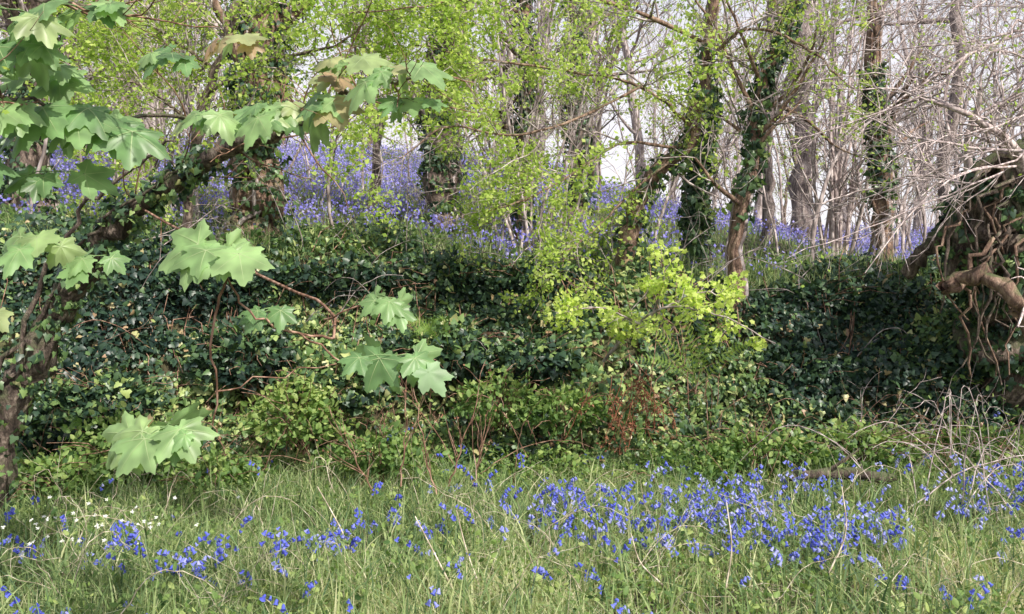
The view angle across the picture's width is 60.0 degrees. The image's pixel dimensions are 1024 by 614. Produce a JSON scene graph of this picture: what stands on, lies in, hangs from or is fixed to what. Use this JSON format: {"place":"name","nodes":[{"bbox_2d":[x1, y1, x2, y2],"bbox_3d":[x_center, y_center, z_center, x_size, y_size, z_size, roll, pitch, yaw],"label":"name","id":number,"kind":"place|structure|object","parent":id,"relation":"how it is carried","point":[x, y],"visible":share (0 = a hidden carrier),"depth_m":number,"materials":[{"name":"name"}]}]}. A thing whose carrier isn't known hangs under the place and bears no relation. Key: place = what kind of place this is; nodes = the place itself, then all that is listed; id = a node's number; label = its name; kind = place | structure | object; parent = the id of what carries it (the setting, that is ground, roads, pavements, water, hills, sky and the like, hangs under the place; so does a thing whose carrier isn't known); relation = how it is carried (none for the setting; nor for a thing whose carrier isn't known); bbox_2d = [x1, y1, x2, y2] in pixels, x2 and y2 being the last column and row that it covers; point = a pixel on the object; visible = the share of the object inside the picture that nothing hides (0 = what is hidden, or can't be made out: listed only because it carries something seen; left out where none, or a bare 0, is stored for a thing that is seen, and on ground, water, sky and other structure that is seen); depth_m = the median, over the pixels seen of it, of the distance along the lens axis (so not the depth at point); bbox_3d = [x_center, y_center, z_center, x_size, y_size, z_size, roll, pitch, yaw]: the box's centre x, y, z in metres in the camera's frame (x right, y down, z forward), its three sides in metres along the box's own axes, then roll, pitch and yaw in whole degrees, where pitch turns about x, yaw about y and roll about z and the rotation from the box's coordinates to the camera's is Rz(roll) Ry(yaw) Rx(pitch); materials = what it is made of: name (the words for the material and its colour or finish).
{"place":"outdoors","nodes":[
{"label":"outdoors","id":0,"kind":"place"},
{"bbox_2d":[0,142,1023,613],"bbox_3d":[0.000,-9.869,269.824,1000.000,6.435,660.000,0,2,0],"label":"ground","id":1,"kind":"structure","parent":0,"point":[166,366],"depth_m":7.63,"materials":[{"name":"green plant"}]},
{"bbox_2d":[0,0,175,218],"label":"ivy clad tree","id":2,"kind":"object","parent":1,"relation":"on","point":[31,156],"visible":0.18,"depth_m":10.25,"materials":[{"name":"green plant"}]},
{"bbox_2d":[1,496,239,583],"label":"stitchwort flowers","id":3,"kind":"object","parent":1,"relation":"on","point":[104,539],"visible":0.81,"depth_m":4.85,"materials":[{"name":"white plant"}]},
{"bbox_2d":[61,0,209,184],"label":"beech tree","id":4,"kind":"object","parent":1,"relation":"on","point":[144,122],"visible":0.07,"depth_m":13.81,"materials":[{"name":"green plant"}]},
{"bbox_2d":[57,0,234,224],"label":"hazel coppice","id":5,"kind":"object","parent":1,"relation":"on","point":[190,109],"visible":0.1,"depth_m":10.64,"materials":[{"name":"green plant"}]},
{"bbox_2d":[0,0,492,519],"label":"sycamore tree","id":6,"kind":"object","parent":1,"relation":"on","point":[140,444],"visible":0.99,"depth_m":3.48,"materials":[{"name":"green plant"}]},
{"bbox_2d":[10,0,513,227],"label":"hawthorn tree","id":7,"kind":"object","parent":1,"relation":"on","point":[204,98],"visible":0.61,"depth_m":7.92,"materials":[{"name":"green plant"}]},
{"bbox_2d":[180,0,344,244],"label":"ivy clad tree","id":8,"kind":"object","parent":1,"relation":"on","point":[263,207],"visible":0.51,"depth_m":9.51,"materials":[{"name":"green plant"}]},
{"bbox_2d":[311,0,416,217],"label":"ash tree","id":9,"kind":"object","parent":1,"relation":"on","point":[377,144],"visible":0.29,"depth_m":12.39,"materials":[{"name":"green plant"}]},
{"bbox_2d":[316,360,496,494],"bbox_3d":[-0.691,0.773,5.997,1.237,1.019,0.439,0,2,-14],"label":"bare sapling","id":10,"kind":"object","parent":1,"relation":"on","point":[458,456],"visible":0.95,"depth_m":6.03,"materials":[{"name":"brown plant"}]},
{"bbox_2d":[407,311,452,343],"bbox_3d":[-0.661,0.157,6.664,0.453,0.265,0.260,-1,2,-37],"label":"fern","id":11,"kind":"object","parent":1,"relation":"on","point":[430,329],"visible":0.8,"depth_m":6.70,"materials":[{"name":"green plant"}]},
{"bbox_2d":[343,0,549,235],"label":"ivy clad tree","id":12,"kind":"object","parent":1,"relation":"on","point":[434,171],"visible":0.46,"depth_m":11.29,"materials":[{"name":"green plant"}]},
{"bbox_2d":[0,134,935,287],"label":"bluebell carpet","id":13,"kind":"object","parent":1,"relation":"on","point":[784,235],"visible":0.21,"depth_m":13.56,"materials":[{"name":"purple plant"}]},
{"bbox_2d":[0,243,984,458],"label":"ivy mound","id":14,"kind":"object","parent":1,"relation":"on","point":[275,352],"visible":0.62,"depth_m":7.45,"materials":[{"name":"green plant"}]},
{"bbox_2d":[407,0,586,240],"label":"ash tree","id":15,"kind":"object","parent":1,"relation":"on","point":[518,222],"visible":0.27,"depth_m":11.86,"materials":[{"name":"green plant"}]},
{"bbox_2d":[23,153,982,437],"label":"dead twigs","id":16,"kind":"object","parent":1,"relation":"on","point":[689,217],"visible":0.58,"depth_m":8.46,"materials":[{"name":"brown plant"}]},
{"bbox_2d":[0,444,1023,613],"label":"verge weeds","id":17,"kind":"object","parent":1,"relation":"on","point":[955,602],"visible":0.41,"depth_m":4.67,"materials":[{"name":"green plant"}]},
{"bbox_2d":[0,202,1023,481],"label":"ivy","id":18,"kind":"object","parent":1,"relation":"on","point":[796,324],"visible":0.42,"depth_m":7.65,"materials":[{"name":"green plant"}]},
{"bbox_2d":[0,410,1023,613],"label":"bluebells","id":19,"kind":"object","parent":1,"relation":"on","point":[817,543],"visible":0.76,"depth_m":5.05,"materials":[{"name":"blue plant"}]},
{"bbox_2d":[0,0,1023,238],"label":"distant trees","id":20,"kind":"object","parent":1,"relation":"on","point":[641,25],"visible":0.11,"depth_m":26.65,"materials":[{"name":"grey plant"}]},
{"bbox_2d":[0,200,1023,502],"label":"bank herbs","id":21,"kind":"object","parent":1,"relation":"on","point":[714,470],"visible":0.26,"depth_m":7.05,"materials":[{"name":"green plant"}]},
{"bbox_2d":[0,0,1023,266],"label":"undergrowth saplings","id":22,"kind":"object","parent":1,"relation":"on","point":[780,174],"visible":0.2,"depth_m":11.98,"materials":[{"name":"grey plant"}]},
{"bbox_2d":[1,431,1023,613],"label":"dry stalks","id":23,"kind":"object","parent":1,"relation":"on","point":[651,548],"visible":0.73,"depth_m":4.66,"materials":[{"name":"beige plant"}]},
{"bbox_2d":[8,360,1023,507],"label":"bramble bush","id":24,"kind":"object","parent":1,"relation":"on","point":[792,445],"visible":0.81,"depth_m":6.63,"materials":[{"name":"green plant"}]},
{"bbox_2d":[17,303,1020,485],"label":"bramble canes","id":25,"kind":"object","parent":1,"relation":"on","point":[560,440],"visible":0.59,"depth_m":6.82,"materials":[{"name":"brown plant"}]},
{"bbox_2d":[409,0,648,253],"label":"hazel coppice","id":26,"kind":"object","parent":1,"relation":"on","point":[532,139],"visible":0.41,"depth_m":10.62,"materials":[{"name":"grey plant"}]},
{"bbox_2d":[272,0,884,323],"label":"hawthorn tree","id":27,"kind":"object","parent":1,"relation":"on","point":[635,219],"visible":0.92,"depth_m":7.60,"materials":[{"name":"green plant"}]},
{"bbox_2d":[317,486,846,598],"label":"dry stalks","id":28,"kind":"object","parent":1,"relation":"on","point":[656,579],"visible":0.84,"depth_m":4.37,"materials":[{"name":"beige plant"}]},
{"bbox_2d":[565,366,677,454],"bbox_3d":[0.886,0.804,6.678,0.718,0.692,0.704,-1,2,-30],"label":"dead bracken","id":29,"kind":"object","parent":1,"relation":"on","point":[632,423],"visible":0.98,"depth_m":6.77,"materials":[{"name":"brown plant"}]},
{"bbox_2d":[555,0,694,231],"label":"ivy clad tree","id":30,"kind":"object","parent":1,"relation":"on","point":[587,198],"visible":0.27,"depth_m":12.81,"materials":[{"name":"green plant"}]},
{"bbox_2d":[543,237,775,362],"bbox_3d":[1.070,-0.015,6.398,1.490,0.983,1.053,1,2,36],"label":"hawthorn sapling","id":31,"kind":"object","parent":1,"relation":"on","point":[695,297],"visible":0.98,"depth_m":6.45,"materials":[{"name":"green plant"}]},
{"bbox_2d":[627,289,759,385],"bbox_3d":[1.261,0.238,6.189,0.736,0.738,0.635,-1,2,-34],"label":"fern","id":32,"kind":"object","parent":1,"relation":"on","point":[696,355],"visible":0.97,"depth_m":6.41,"materials":[{"name":"green plant"}]},
{"bbox_2d":[644,0,774,276],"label":"ivy clad tree","id":33,"kind":"object","parent":1,"relation":"on","point":[694,204],"visible":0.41,"depth_m":9.48,"materials":[{"name":"green plant"}]},
{"bbox_2d":[621,0,921,321],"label":"ivy clad tree","id":34,"kind":"object","parent":1,"relation":"on","point":[755,136],"visible":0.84,"depth_m":8.38,"materials":[{"name":"green plant"}]},
{"bbox_2d":[739,0,810,241],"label":"ash tree","id":35,"kind":"object","parent":1,"relation":"on","point":[770,182],"visible":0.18,"depth_m":12.88,"materials":[{"name":"grey plant"}]},
{"bbox_2d":[727,0,904,248],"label":"beech tree","id":36,"kind":"object","parent":1,"relation":"on","point":[795,188],"visible":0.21,"depth_m":14.82,"materials":[{"name":"grey plant"}]},
{"bbox_2d":[720,0,932,257],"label":"hazel coppice","id":37,"kind":"object","parent":1,"relation":"on","point":[836,183],"visible":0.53,"depth_m":11.32,"materials":[{"name":"grey plant"}]},
{"bbox_2d":[789,448,897,483],"bbox_3d":[2.375,1.137,6.405,0.768,0.271,0.166,0,2,6],"label":"fallen log","id":38,"kind":"object","parent":1,"relation":"on","point":[817,474],"visible":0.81,"depth_m":6.39,"materials":[{"name":"brown wood"}]},
{"bbox_2d":[695,0,1023,287],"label":"blackthorn thicket","id":39,"kind":"object","parent":1,"relation":"on","point":[983,48],"visible":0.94,"depth_m":6.20,"materials":[{"name":"grey plant"}]},
{"bbox_2d":[737,361,1023,527],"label":"bramble canes","id":40,"kind":"object","parent":1,"relation":"on","point":[950,435],"visible":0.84,"depth_m":6.45,"materials":[{"name":"beige plant"}]},
{"bbox_2d":[831,0,979,262],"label":"ivy clad tree","id":41,"kind":"object","parent":1,"relation":"on","point":[873,34],"visible":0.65,"depth_m":10.36,"materials":[{"name":"green plant"}]},
{"bbox_2d":[830,0,1008,219],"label":"ash tree","id":42,"kind":"object","parent":1,"relation":"on","point":[952,97],"visible":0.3,"depth_m":12.88,"materials":[{"name":"grey plant"}]},
{"bbox_2d":[819,0,1023,425],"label":"gnarled tree","id":43,"kind":"object","parent":1,"relation":"on","point":[984,272],"visible":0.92,"depth_m":6.97,"materials":[{"name":"brown plant"}]},
{"bbox_2d":[0,0,1023,232],"label":"sky","id":44,"kind":"structure","parent":0,"point":[606,172],"materials":[{"name":"white"}]}
]}

